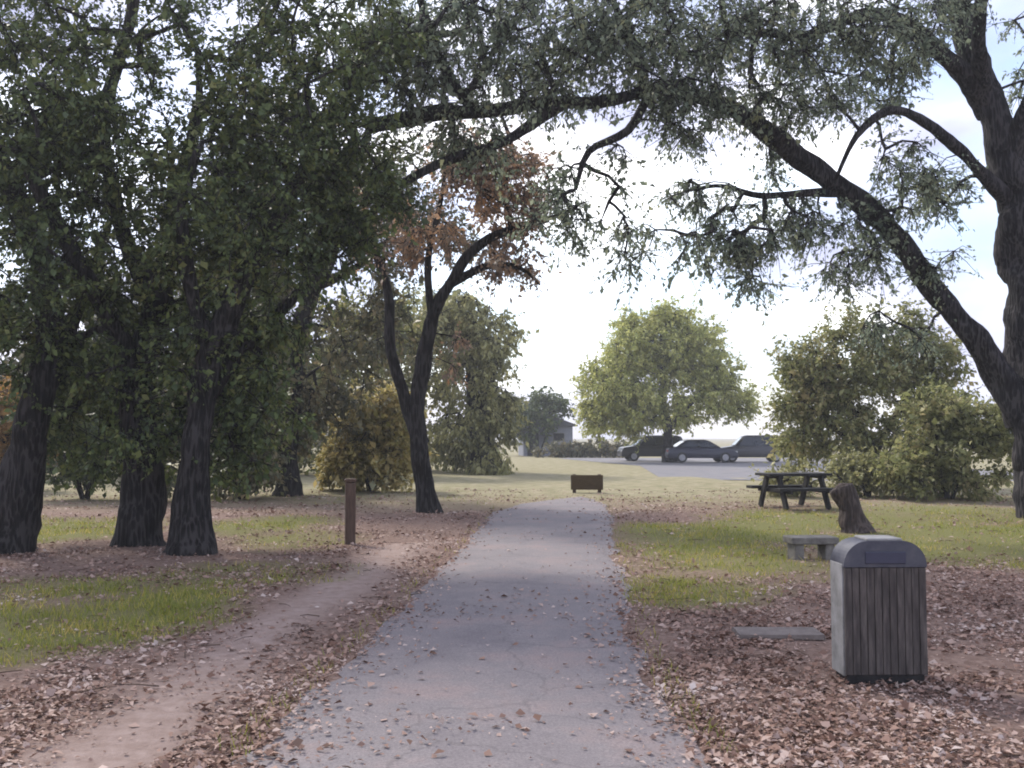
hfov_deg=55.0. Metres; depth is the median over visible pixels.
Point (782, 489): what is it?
picnic table
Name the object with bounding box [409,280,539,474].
willow tree
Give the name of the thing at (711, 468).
parking lot
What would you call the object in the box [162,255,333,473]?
background tree
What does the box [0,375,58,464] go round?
autumn bush
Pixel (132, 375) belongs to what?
evergreen oak
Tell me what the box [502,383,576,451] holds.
distant tree
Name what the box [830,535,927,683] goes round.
litter bin
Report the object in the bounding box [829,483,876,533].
tree stump
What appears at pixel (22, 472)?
evergreen oak
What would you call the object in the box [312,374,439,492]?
autumn bush
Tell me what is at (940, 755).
fallen leaves
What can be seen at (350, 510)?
wooden post
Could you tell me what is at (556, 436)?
window
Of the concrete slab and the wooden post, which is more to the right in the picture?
the concrete slab
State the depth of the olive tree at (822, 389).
30.45 m
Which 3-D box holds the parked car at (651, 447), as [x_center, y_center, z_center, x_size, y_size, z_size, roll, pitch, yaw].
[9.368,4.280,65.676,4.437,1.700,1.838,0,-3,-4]
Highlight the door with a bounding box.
[527,431,538,455]
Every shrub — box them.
[749,445,935,497]
[856,373,1013,501]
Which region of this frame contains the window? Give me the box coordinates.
[553,433,564,440]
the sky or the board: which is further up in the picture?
the sky
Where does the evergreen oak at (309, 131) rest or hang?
on the ground at (146, 739)
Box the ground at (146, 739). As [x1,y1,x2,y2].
[0,439,1023,767]
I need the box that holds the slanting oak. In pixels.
[155,111,486,496]
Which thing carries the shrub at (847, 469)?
on the ground at (146, 739)
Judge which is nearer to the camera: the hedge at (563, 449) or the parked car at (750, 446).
the parked car at (750, 446)
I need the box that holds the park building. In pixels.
[518,416,577,455]
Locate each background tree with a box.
[0,244,210,476]
[0,290,31,422]
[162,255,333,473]
[265,281,443,474]
[339,273,476,470]
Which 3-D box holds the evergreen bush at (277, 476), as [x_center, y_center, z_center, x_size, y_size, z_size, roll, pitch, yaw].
[-7.673,1.054,24.562,5.639,4.363,3.255,0,-3,0]
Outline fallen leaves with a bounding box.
[0,487,1023,767]
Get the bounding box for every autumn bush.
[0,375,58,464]
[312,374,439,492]
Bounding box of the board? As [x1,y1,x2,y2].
[571,474,602,492]
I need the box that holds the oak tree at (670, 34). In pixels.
[296,0,1023,517]
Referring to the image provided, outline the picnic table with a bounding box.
[746,472,833,510]
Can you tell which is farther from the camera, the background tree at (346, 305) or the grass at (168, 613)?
the background tree at (346, 305)
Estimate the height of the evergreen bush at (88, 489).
4.511 m
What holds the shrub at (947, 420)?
on the ground at (146, 739)
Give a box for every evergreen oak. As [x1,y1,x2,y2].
[0,0,336,546]
[0,22,136,555]
[132,0,441,555]
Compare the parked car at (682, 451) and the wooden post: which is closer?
the wooden post
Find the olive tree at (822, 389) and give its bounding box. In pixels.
[758,294,984,486]
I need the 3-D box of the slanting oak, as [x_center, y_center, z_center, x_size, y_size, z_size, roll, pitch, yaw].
[-4.833,-2.090,26.278,8.778,11.046,5.275,-1,-3,14]
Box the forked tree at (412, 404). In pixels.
[353,116,561,512]
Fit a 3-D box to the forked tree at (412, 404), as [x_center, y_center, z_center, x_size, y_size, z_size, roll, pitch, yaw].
[-1.246,-1.435,20.859,4.882,8.959,3.016,0,-3,0]
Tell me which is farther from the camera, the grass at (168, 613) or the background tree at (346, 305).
the background tree at (346, 305)
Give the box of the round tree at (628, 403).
[568,293,766,461]
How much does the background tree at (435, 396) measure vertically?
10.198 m
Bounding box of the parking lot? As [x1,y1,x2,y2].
[558,458,1012,480]
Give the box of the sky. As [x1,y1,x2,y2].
[0,0,1023,438]
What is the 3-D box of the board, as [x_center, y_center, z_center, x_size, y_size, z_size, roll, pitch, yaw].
[2.149,2.869,28.192,0.920,0.560,0.165,0,-3,3]
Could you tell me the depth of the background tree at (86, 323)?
38.69 m
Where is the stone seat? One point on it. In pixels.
(823, 543)
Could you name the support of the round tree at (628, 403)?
on the ground at (146, 739)
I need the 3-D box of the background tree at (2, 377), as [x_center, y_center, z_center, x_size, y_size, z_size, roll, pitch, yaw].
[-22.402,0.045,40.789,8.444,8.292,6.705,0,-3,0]
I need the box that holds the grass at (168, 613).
[0,495,1023,755]
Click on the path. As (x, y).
(454, 667)
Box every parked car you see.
[617,435,681,460]
[665,440,737,462]
[720,435,788,461]
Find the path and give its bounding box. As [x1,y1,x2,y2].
[230,497,710,767]
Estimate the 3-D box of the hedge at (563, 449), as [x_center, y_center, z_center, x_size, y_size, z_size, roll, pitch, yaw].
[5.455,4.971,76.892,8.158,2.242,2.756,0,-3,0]
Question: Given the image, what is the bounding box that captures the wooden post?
[344,478,356,544]
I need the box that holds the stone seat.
[783,535,838,559]
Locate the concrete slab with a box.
[731,627,825,640]
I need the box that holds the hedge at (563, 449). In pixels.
[530,436,630,457]
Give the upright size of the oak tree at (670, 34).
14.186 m
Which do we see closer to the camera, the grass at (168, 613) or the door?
the grass at (168, 613)
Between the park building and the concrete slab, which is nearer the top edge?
the park building
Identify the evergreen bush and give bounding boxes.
[6,341,171,499]
[95,346,314,501]

